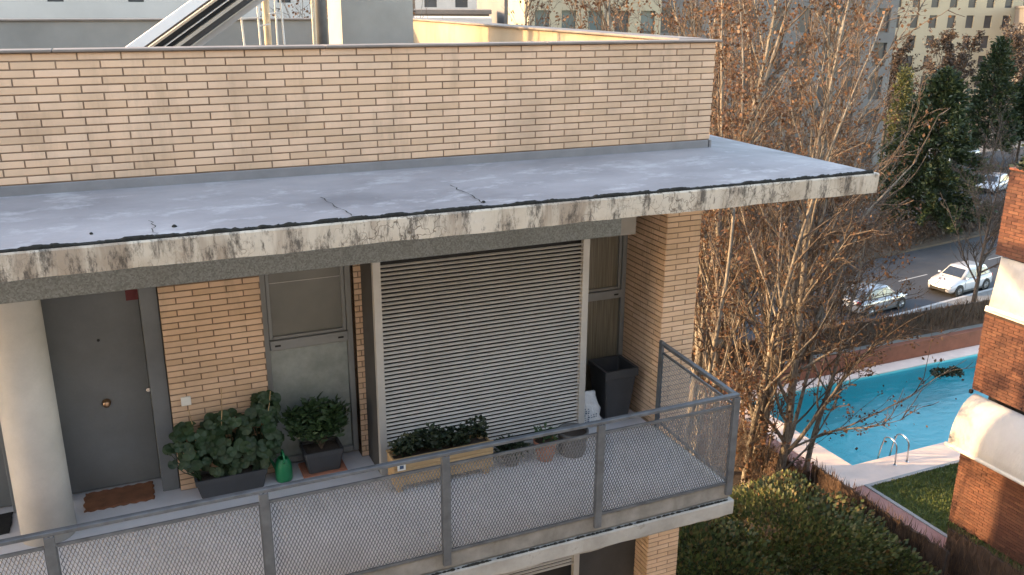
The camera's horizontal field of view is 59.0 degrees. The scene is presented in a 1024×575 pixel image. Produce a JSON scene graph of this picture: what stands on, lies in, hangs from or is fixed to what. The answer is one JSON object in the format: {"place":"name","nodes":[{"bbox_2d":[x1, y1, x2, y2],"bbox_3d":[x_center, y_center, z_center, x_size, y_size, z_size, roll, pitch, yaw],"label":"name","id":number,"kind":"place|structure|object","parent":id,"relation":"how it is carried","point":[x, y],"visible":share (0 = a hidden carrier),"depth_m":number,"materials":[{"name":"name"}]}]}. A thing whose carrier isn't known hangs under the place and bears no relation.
{"place":"outdoors","nodes":[
{"label":"outdoors","id":0,"kind":"place"},
{"bbox_2d":[0,0,879,574],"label":"apartment building","id":1,"kind":"structure","parent":0,"point":[388,220],"depth_m":8.26,"materials":[{"name":"brick"}]},
{"bbox_2d":[0,512,13,534],"bbox_3d":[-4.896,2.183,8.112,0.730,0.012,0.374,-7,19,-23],"label":"planter","id":2,"kind":"object","parent":1,"relation":"on","point":[5,522],"visible":1,"depth_m":8.23,"materials":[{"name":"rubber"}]},
{"bbox_2d":[0,423,16,512],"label":"door","id":3,"kind":"structure","parent":1,"relation":"in","point":[6,491],"depth_m":8.39,"materials":[{"name":"grey paint"}]},
{"bbox_2d":[40,287,179,493],"bbox_3d":[-3.810,0.628,8.362,1.096,2.832,0.380,-7,19,-23],"label":"door","id":4,"kind":"structure","parent":1,"relation":"in","point":[96,345],"depth_m":8.53,"materials":[{"name":"grey paint"}]},
{"bbox_2d":[83,481,154,512],"bbox_3d":[-3.766,2.003,8.679,0.634,0.022,0.364,-7,19,-23],"label":"doormat","id":5,"kind":"object","parent":1,"relation":"on","point":[118,496],"visible":1,"depth_m":8.65,"materials":[{"name":"fabric"}]},
{"bbox_2d":[126,0,263,46],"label":"solar collector","id":6,"kind":"object","parent":1,"relation":"on","point":[195,22],"visible":0.31,"depth_m":9.73,"materials":[{"name":"white metal"}]},
{"bbox_2d":[162,387,284,498],"bbox_3d":[-2.747,1.447,8.653,1.131,1.107,0.429,-7,19,-23],"label":"potted geranium","id":7,"kind":"object","parent":1,"relation":"on","point":[234,471],"visible":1,"depth_m":8.66,"materials":[{"name":"plant"}]},
{"bbox_2d":[238,0,284,44],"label":"antenna mast","id":8,"kind":"object","parent":1,"relation":"on","point":[266,13],"visible":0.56,"depth_m":11.22,"materials":[{"name":"metal"}]},
{"bbox_2d":[269,449,292,482],"bbox_3d":[-2.339,1.748,8.995,0.312,0.331,0.170,6,19,16],"label":"watering can","id":9,"kind":"object","parent":1,"relation":"on","point":[282,465],"visible":0.95,"depth_m":8.93,"materials":[{"name":"green plastic"}]},
{"bbox_2d":[259,265,358,461],"bbox_3d":[-2.028,0.425,8.998,0.885,2.800,0.108,-7,19,-23],"label":"window","id":10,"kind":"structure","parent":1,"relation":"in","point":[307,314],"depth_m":9.03,"materials":[{"name":"glass"}]},
{"bbox_2d":[279,391,350,478],"bbox_3d":[-1.955,1.462,9.068,0.744,0.838,0.498,-7,19,-23],"label":"potted shrub","id":11,"kind":"object","parent":1,"relation":"on","point":[321,454],"visible":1,"depth_m":9.01,"materials":[{"name":"green plant"}]},
{"bbox_2d":[386,415,493,491],"bbox_3d":[-0.705,1.624,8.972,1.050,0.604,0.287,-7,19,-23],"label":"wooden planter","id":12,"kind":"object","parent":1,"relation":"on","point":[412,444],"visible":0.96,"depth_m":8.89,"materials":[{"name":"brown wood"}]},
{"bbox_2d":[493,433,530,466],"bbox_3d":[0.001,1.662,9.309,0.376,0.334,0.418,7,19,20],"label":"potted plant","id":13,"kind":"object","parent":1,"relation":"on","point":[509,446],"visible":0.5,"depth_m":9.26,"materials":[{"name":"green plant"}]},
{"bbox_2d":[533,422,557,461],"bbox_3d":[0.349,1.589,9.402,0.331,0.421,0.266,-7,19,-23],"label":"potted plant","id":14,"kind":"object","parent":1,"relation":"on","point":[544,439],"visible":0.51,"depth_m":9.38,"materials":[{"name":"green plant"}]},
{"bbox_2d":[557,423,588,457],"bbox_3d":[0.639,1.622,9.555,0.337,0.267,0.337,-7,19,-23],"label":"planter tub","id":15,"kind":"object","parent":1,"relation":"on","point":[574,433],"visible":0.44,"depth_m":9.47,"materials":[{"name":"grey plastic"}]},
{"bbox_2d":[584,389,600,428],"bbox_3d":[0.841,1.356,10.140,0.346,0.418,0.237,-7,19,-23],"label":"soil sack","id":16,"kind":"object","parent":1,"relation":"on","point":[592,410],"visible":0.59,"depth_m":10.09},
{"bbox_2d":[585,235,627,390],"bbox_3d":[0.809,0.017,10.328,1.090,2.800,0.108,-7,19,-23],"label":"window","id":17,"kind":"structure","parent":1,"relation":"in","point":[608,255],"depth_m":10.48,"materials":[{"name":"glass"}]},
{"bbox_2d":[588,354,638,418],"bbox_3d":[1.150,1.164,10.403,0.430,0.626,0.430,-7,19,-23],"label":"tall planter","id":18,"kind":"object","parent":1,"relation":"on","point":[612,379],"visible":0.96,"depth_m":10.28,"materials":[{"name":"plastic"}]},
{"bbox_2d":[415,0,476,8],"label":"town house","id":19,"kind":"structure","parent":0,"point":[452,4],"depth_m":147.40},
{"bbox_2d":[424,0,436,6],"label":"window","id":20,"kind":"structure","parent":19,"relation":"in","point":[431,3],"depth_m":147.43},
{"bbox_2d":[455,0,467,6],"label":"window","id":21,"kind":"structure","parent":19,"relation":"in","point":[458,3],"depth_m":147.61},
{"bbox_2d":[327,17,1021,144],"bbox_3d":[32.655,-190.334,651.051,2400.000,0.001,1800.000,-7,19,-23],"label":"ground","id":22,"kind":"structure","parent":0,"point":[908,120],"depth_m":133.80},
{"bbox_2d":[0,0,313,18],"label":"white block","id":23,"kind":"structure","parent":22,"relation":"on","point":[50,9],"depth_m":34.86,"materials":[{"name":"paint"}]},
{"bbox_2d":[260,0,327,17],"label":"bare tree","id":24,"kind":"object","parent":22,"relation":"on","point":[302,10],"visible":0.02,"depth_m":29.27,"materials":[{"name":"brown plant"}]},
{"bbox_2d":[413,9,491,15],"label":"town house","id":25,"kind":"structure","parent":22,"relation":"on","point":[459,12],"depth_m":76.91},
{"bbox_2d":[508,0,661,34],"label":"apartment block","id":26,"kind":"structure","parent":22,"relation":"on","point":[518,18],"depth_m":62.63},
{"bbox_2d":[535,10,548,26],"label":"window","id":27,"kind":"structure","parent":26,"relation":"in","point":[538,14],"depth_m":62.11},
{"bbox_2d":[562,10,575,28],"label":"window","id":28,"kind":"structure","parent":26,"relation":"in","point":[564,12],"depth_m":62.43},
{"bbox_2d":[588,10,601,30],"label":"window","id":29,"kind":"structure","parent":26,"relation":"in","point":[592,27],"depth_m":62.74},
{"bbox_2d":[614,11,627,31],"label":"window","id":30,"kind":"structure","parent":26,"relation":"in","point":[625,28],"depth_m":63.05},
{"bbox_2d":[640,11,653,33],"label":"window","id":31,"kind":"structure","parent":26,"relation":"in","point":[644,19],"depth_m":63.24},
{"bbox_2d":[477,0,898,170],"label":"apartment block","id":32,"kind":"structure","parent":22,"relation":"on","point":[499,14],"depth_m":87.26,"materials":[{"name":"concrete"}]},
{"bbox_2d":[660,7,673,32],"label":"window","id":33,"kind":"structure","parent":32,"relation":"in","point":[662,28],"depth_m":83.24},
{"bbox_2d":[765,78,777,100],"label":"window","id":34,"kind":"structure","parent":32,"relation":"in","point":[766,91],"depth_m":87.35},
{"bbox_2d":[773,8,784,32],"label":"window","id":35,"kind":"structure","parent":32,"relation":"in","point":[778,27],"depth_m":85.58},
{"bbox_2d":[794,43,806,66],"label":"window","id":36,"kind":"structure","parent":32,"relation":"in","point":[802,56],"depth_m":87.05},
{"bbox_2d":[798,8,811,31],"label":"window","id":37,"kind":"structure","parent":32,"relation":"in","point":[801,26],"depth_m":86.02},
{"bbox_2d":[817,77,826,99],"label":"window","id":38,"kind":"structure","parent":32,"relation":"in","point":[819,95],"depth_m":88.57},
{"bbox_2d":[864,109,876,131],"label":"window","id":39,"kind":"structure","parent":32,"relation":"in","point":[870,113],"depth_m":90.63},
{"bbox_2d":[868,76,880,98],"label":"window","id":40,"kind":"structure","parent":32,"relation":"in","point":[874,85],"depth_m":89.66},
{"bbox_2d":[872,43,885,65],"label":"window","id":41,"kind":"structure","parent":32,"relation":"in","point":[881,51],"depth_m":88.57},
{"bbox_2d":[876,8,889,31],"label":"window","id":42,"kind":"structure","parent":32,"relation":"in","point":[887,18],"depth_m":87.68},
{"bbox_2d":[610,0,799,384],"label":"bare tree","id":43,"kind":"object","parent":22,"relation":"on","point":[677,23],"visible":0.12,"depth_m":28.51,"materials":[{"name":"brown plant"}]},
{"bbox_2d":[657,0,891,344],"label":"bare tree","id":44,"kind":"object","parent":22,"relation":"on","point":[866,196],"visible":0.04,"depth_m":30.37,"materials":[{"name":"brown plant"}]},
{"bbox_2d":[687,3,910,334],"bbox_3d":[10.138,-2.092,33.540,7.729,18.539,6.372,-7,19,-23],"label":"bare tree","id":45,"kind":"object","parent":22,"relation":"on","point":[870,194],"visible":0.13,"depth_m":33.14,"materials":[{"name":"brown plant"}]},
{"bbox_2d":[722,323,982,373],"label":"retaining wall","id":46,"kind":"structure","parent":22,"relation":"on","point":[937,333],"depth_m":31.70,"materials":[{"name":"concrete"}]},
{"bbox_2d":[690,294,989,377],"bbox_3d":[14.419,1.081,31.718,19.805,1.282,0.571,-7,19,-23],"label":"heather fence","id":47,"kind":"object","parent":46,"relation":"on","point":[958,315],"visible":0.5,"depth_m":31.43,"materials":[{"name":"brown plant"}]},
{"bbox_2d":[802,101,945,329],"bbox_3d":[13.640,-0.416,35.974,4.535,13.897,5.471,-12,22,-34],"label":"bare tree","id":48,"kind":"object","parent":22,"relation":"on","point":[844,286],"visible":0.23,"depth_m":36.02,"materials":[{"name":"brown plant"}]},
{"bbox_2d":[884,287,993,317],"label":"kerb","id":49,"kind":"structure","parent":22,"relation":"on","point":[944,301],"depth_m":54.39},
{"bbox_2d":[886,0,1023,111],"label":"apartment block","id":50,"kind":"structure","parent":22,"relation":"on","point":[987,16],"depth_m":143.72,"materials":[{"name":"concrete"}]},
{"bbox_2d":[910,15,917,27],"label":"window","id":51,"kind":"structure","parent":50,"relation":"in","point":[914,23],"depth_m":143.07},
{"bbox_2d":[928,15,936,27],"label":"window","id":52,"kind":"structure","parent":50,"relation":"in","point":[931,25],"depth_m":143.39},
{"bbox_2d":[947,15,954,27],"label":"window","id":53,"kind":"structure","parent":50,"relation":"in","point":[950,21],"depth_m":143.67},
{"bbox_2d":[965,15,972,27],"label":"window","id":54,"kind":"structure","parent":50,"relation":"in","point":[969,18],"depth_m":143.98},
{"bbox_2d":[983,16,990,27],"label":"window","id":55,"kind":"structure","parent":50,"relation":"in","point":[987,20],"depth_m":144.33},
{"bbox_2d":[1012,6,1023,83],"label":"building","id":56,"kind":"structure","parent":22,"relation":"on","point":[1019,14],"depth_m":141.39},
{"bbox_2d":[688,436,830,574],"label":"garden ground","id":57,"kind":"structure","parent":0,"point":[737,473],"depth_m":23.14,"materials":[{"name":"plant"}]},
{"bbox_2d":[551,0,649,32],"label":"bare tree","id":58,"kind":"object","parent":57,"relation":"on","point":[598,3],"visible":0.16,"depth_m":22.91,"materials":[{"name":"brown plant"}]},
{"bbox_2d":[633,0,805,304],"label":"bare tree","id":59,"kind":"object","parent":57,"relation":"on","point":[710,26],"visible":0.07,"depth_m":25.76,"materials":[{"name":"brown plant"}]},
{"bbox_2d":[676,517,790,574],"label":"leafy bush","id":60,"kind":"object","parent":57,"relation":"on","point":[751,565],"visible":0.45,"depth_m":18.33,"materials":[{"name":"green plant"}]},
{"bbox_2d":[691,345,777,485],"bbox_3d":[5.324,3.575,22.678,2.630,4.712,2.518,-7,19,-23],"label":"dry thicket","id":61,"kind":"object","parent":57,"relation":"on","point":[745,429],"visible":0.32,"depth_m":22.44,"materials":[{"name":"brown plant"}]},
{"bbox_2d":[693,322,783,463],"bbox_3d":[5.820,2.856,24.543,2.404,4.947,2.131,-7,19,-23],"label":"dry thicket","id":62,"kind":"object","parent":57,"relation":"on","point":[723,355],"visible":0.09,"depth_m":24.56,"materials":[{"name":"brown plant"}]},
{"bbox_2d":[686,0,795,461],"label":"bare tree","id":63,"kind":"object","parent":57,"relation":"on","point":[718,309],"visible":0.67,"depth_m":19.70,"materials":[{"name":"brown plant"}]},
{"bbox_2d":[692,0,789,461],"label":"bare tree","id":64,"kind":"object","parent":57,"relation":"on","point":[721,127],"visible":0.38,"depth_m":22.29,"materials":[{"name":"brown plant"}]},
{"bbox_2d":[635,0,871,443],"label":"bare tree","id":65,"kind":"object","parent":57,"relation":"on","point":[766,47],"visible":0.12,"depth_m":24.46,"materials":[{"name":"brown plant"}]},
{"bbox_2d":[706,407,805,476],"bbox_3d":[6.290,4.240,25.971,0.454,1.432,6.486,-7,19,-23],"label":"heather fence","id":66,"kind":"object","parent":57,"relation":"on","point":[770,467],"visible":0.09,"depth_m":24.47,"materials":[{"name":"brown plant"}]},
{"bbox_2d":[677,0,841,449],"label":"bare tree","id":67,"kind":"object","parent":57,"relation":"on","point":[781,34],"visible":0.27,"depth_m":22.24,"materials":[{"name":"brown plant"}]},
{"bbox_2d":[731,372,806,514],"bbox_3d":[6.258,3.933,22.880,2.070,3.917,1.956,-7,19,-23],"label":"dry thicket","id":68,"kind":"object","parent":57,"relation":"on","point":[758,463],"visible":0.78,"depth_m":22.70,"materials":[{"name":"brown plant"}]},
{"bbox_2d":[675,469,904,574],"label":"leafy bush","id":69,"kind":"object","parent":57,"relation":"on","point":[851,533],"visible":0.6,"depth_m":19.50,"materials":[{"name":"green plant"}]},
{"bbox_2d":[779,463,811,513],"bbox_3d":[7.161,5.134,22.964,1.030,1.579,0.376,-7,19,-23],"label":"heather fence","id":70,"kind":"object","parent":57,"relation":"on","point":[806,472],"visible":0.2,"depth_m":22.91,"materials":[{"name":"brown plant"}]},
{"bbox_2d":[694,0,964,495],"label":"bare tree","id":71,"kind":"object","parent":57,"relation":"on","point":[784,321],"visible":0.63,"depth_m":21.68,"materials":[{"name":"brown plant"}]},
{"bbox_2d":[710,0,975,499],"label":"bare tree","id":72,"kind":"object","parent":57,"relation":"on","point":[789,428],"visible":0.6,"depth_m":21.91,"materials":[{"name":"brown plant"}]},
{"bbox_2d":[769,498,941,574],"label":"leafy bush","id":73,"kind":"object","parent":57,"relation":"on","point":[906,568],"visible":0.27,"depth_m":19.65,"materials":[{"name":"green plant"}]},
{"bbox_2d":[776,141,961,470],"bbox_3d":[8.538,1.074,22.627,3.889,9.453,4.814,-2,18,-9],"label":"bare tree","id":74,"kind":"object","parent":57,"relation":"on","point":[832,380],"visible":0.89,"depth_m":22.27,"materials":[{"name":"brown plant"}]},
{"bbox_2d":[808,458,953,574],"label":"heather fence","id":75,"kind":"object","parent":57,"relation":"on","point":[937,554],"visible":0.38,"depth_m":20.64,"materials":[{"name":"brown plant"}]},
{"bbox_2d":[944,522,1023,574],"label":"heather fence","id":76,"kind":"object","parent":57,"relation":"on","point":[969,556],"visible":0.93,"depth_m":19.30,"materials":[{"name":"brown plant"}]},
{"bbox_2d":[689,386,946,546],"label":"red path","id":77,"kind":"structure","parent":0,"point":[874,496],"depth_m":22.03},
{"bbox_2d":[703,216,1000,287],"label":"median","id":78,"kind":"object","parent":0,"point":[936,242],"depth_m":67.88,"materials":[{"name":"concrete"}]},
{"bbox_2d":[703,190,1005,280],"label":"dry shrubs","id":79,"kind":"object","parent":78,"relation":"on","point":[929,225],"visible":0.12,"depth_m":67.48,"materials":[{"name":"brown plant"}]},
{"bbox_2d":[865,64,1000,235],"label":"conifer","id":80,"kind":"object","parent":78,"relation":"on","point":[948,141],"visible":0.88,"depth_m":66.89,"materials":[{"name":"green plant"}]},
{"bbox_2d":[705,190,1004,260],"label":"road","id":81,"kind":"structure","parent":0,"point":[984,193],"depth_m":77.27,"materials":[{"name":"asphalt"}]},
{"bbox_2d":[975,172,1008,193],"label":"parked car","id":82,"kind":"object","parent":81,"relation":"on","point":[996,178],"visible":0.36,"depth_m":85.91,"materials":[{"name":"grey paint"}]},
{"bbox_2d":[710,167,1008,225],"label":"verge","id":83,"kind":"structure","parent":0,"point":[878,196],"depth_m":81.16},
{"bbox_2d":[704,153,1022,217],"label":"dry shrubs","id":84,"kind":"object","parent":83,"relation":"on","point":[1005,168],"visible":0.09,"depth_m":92.82,"materials":[{"name":"brown plant"}]},
{"bbox_2d":[877,63,918,193],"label":"conifer","id":85,"kind":"object","parent":83,"relation":"on","point":[906,92],"visible":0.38,"depth_m":80.91,"materials":[{"name":"green plant"}]},
{"bbox_2d":[978,92,1017,173],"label":"street tree","id":86,"kind":"object","parent":83,"relation":"on","point":[999,127],"visible":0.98,"depth_m":90.87,"materials":[{"name":"green plant"}]},
{"bbox_2d":[728,234,1011,343],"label":"road","id":87,"kind":"structure","parent":0,"point":[931,261],"depth_m":60.90,"materials":[{"name":"asphalt"}]},
{"bbox_2d":[841,280,906,317],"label":"parked car","id":88,"kind":"object","parent":87,"relation":"on","point":[898,305],"visible":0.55,"depth_m":52.45,"materials":[{"name":"grey paint"}]},
{"bbox_2d":[928,260,992,296],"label":"parked car","id":89,"kind":"object","parent":87,"relation":"on","point":[959,281],"visible":0.94,"depth_m":56.23,"materials":[{"name":"white paint"}]},
{"bbox_2d":[871,462,1023,571],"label":"lawn","id":90,"kind":"structure","parent":0,"point":[922,496],"depth_m":22.66,"materials":[{"name":"plant"}]},
{"bbox_2d":[864,460,958,537],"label":"lawn kerb","id":91,"kind":"structure","parent":90,"relation":"on","point":[869,485],"depth_m":22.91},
{"bbox_2d":[904,289,992,313],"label":"sidewalk","id":92,"kind":"structure","parent":0,"point":[982,294],"depth_m":54.81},
{"bbox_2d":[501,0,577,28],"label":"bare tree","id":93,"kind":"object","parent":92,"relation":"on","point":[528,8],"visible":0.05,"depth_m":30.03,"materials":[{"name":"brown plant"}]},
{"bbox_2d":[548,0,671,33],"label":"bare tree","id":94,"kind":"object","parent":92,"relation":"on","point":[613,12],"visible":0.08,"depth_m":36.00,"materials":[{"name":"brown plant"}]},
{"bbox_2d":[770,0,948,316],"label":"bare tree","id":95,"kind":"object","parent":92,"relation":"on","point":[888,71],"visible":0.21,"depth_m":39.75,"materials":[{"name":"brown plant"}]},
{"bbox_2d":[940,125,1022,301],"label":"street tree","id":96,"kind":"object","parent":92,"relation":"on","point":[987,238],"visible":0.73,"depth_m":50.59,"materials":[{"name":"brown plant"}]},
{"bbox_2d":[875,148,1023,180],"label":"road","id":97,"kind":"structure","parent":0,"point":[1005,154],"depth_m":105.31,"materials":[{"name":"asphalt"}]},
{"bbox_2d":[415,16,491,22],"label":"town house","id":98,"kind":"structure","parent":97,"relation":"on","point":[487,19],"depth_m":60.94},
{"bbox_2d":[965,35,1023,155],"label":"conifer","id":99,"kind":"object","parent":97,"relation":"on","point":[1002,50],"visible":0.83,"depth_m":94.38,"materials":[{"name":"green plant"}]},
{"bbox_2d":[999,74,1023,162],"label":"conifer","id":100,"kind":"object","parent":97,"relation":"on","point":[1019,108],"visible":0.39,"depth_m":99.11,"materials":[{"name":"green plant"}]},
{"bbox_2d":[877,136,1023,167],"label":"sidewalk","id":101,"kind":"structure","parent":0,"point":[981,149],"depth_m":110.32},
{"bbox_2d":[881,34,924,146],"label":"street tree","id":102,"kind":"object","parent":101,"relation":"on","point":[898,58],"visible":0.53,"depth_m":103.17,"materials":[{"name":"green plant"}]},
{"bbox_2d":[905,20,968,93],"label":"street tree","id":103,"kind":"object","parent":101,"relation":"on","point":[947,37],"visible":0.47,"depth_m":111.96,"materials":[{"name":"brown plant"}]},
{"bbox_2d":[936,30,984,117],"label":"street tree","id":104,"kind":"object","parent":101,"relation":"on","point":[962,56],"visible":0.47,"depth_m":102.33,"materials":[{"name":"brown plant"}]},
{"bbox_2d":[983,15,1023,111],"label":"street tree","id":105,"kind":"object","parent":101,"relation":"on","point":[1017,39],"visible":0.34,"depth_m":108.62,"materials":[{"name":"brown plant"}]},
{"bbox_2d":[997,22,1023,106],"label":"street tree","id":106,"kind":"object","parent":101,"relation":"on","point":[1019,58],"visible":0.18,"depth_m":115.28,"materials":[{"name":"brown plant"}]},
{"bbox_2d":[944,167,1023,565],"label":"brick block","id":107,"kind":"structure","parent":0,"point":[986,439],"depth_m":19.75,"materials":[{"name":"brick"}]},
{"bbox_2d":[1009,144,1023,170],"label":"balcony plant","id":108,"kind":"object","parent":107,"relation":"on","point":[1020,166],"visible":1,"depth_m":18.72,"materials":[{"name":"green plant"}]},
{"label":"terrace base","id":109,"kind":"structure","parent":0,"visible":0},
{"bbox_2d":[709,326,982,397],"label":"wall","id":110,"kind":"structure","parent":109,"relation":"on","point":[899,351],"depth_m":31.17,"materials":[{"name":"brick"}]},
{"bbox_2d":[739,345,978,487],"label":"pool deck","id":111,"kind":"structure","parent":109,"relation":"on","point":[868,472],"depth_m":24.56,"materials":[{"name":"stone"}]},
{"bbox_2d":[753,354,988,464],"bbox_3d":[13.926,4.088,28.674,12.642,1.470,4.422,-7,19,-23],"label":"pool basin","id":112,"kind":"object","parent":111,"relation":"in","point":[938,419],"visible":0.33,"depth_m":29.92,"materials":[{"name":"liquid"}]},
{"bbox_2d":[877,434,909,465],"bbox_3d":[10.268,4.720,24.445,0.530,1.601,0.669,-7,19,-23],"label":"pool ladder","id":113,"kind":"object","parent":111,"relation":"attached to","point":[894,440],"visible":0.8,"depth_m":24.20,"materials":[{"name":"silver metal"}]},
{"label":"pool water","id":114,"kind":"structure","parent":0,"visible":0},
{"bbox_2d":[929,365,964,378],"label":"floating leaves","id":115,"kind":"object","parent":114,"relation":"on","point":[942,370],"visible":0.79,"depth_m":30.27,"materials":[{"name":"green plant"}]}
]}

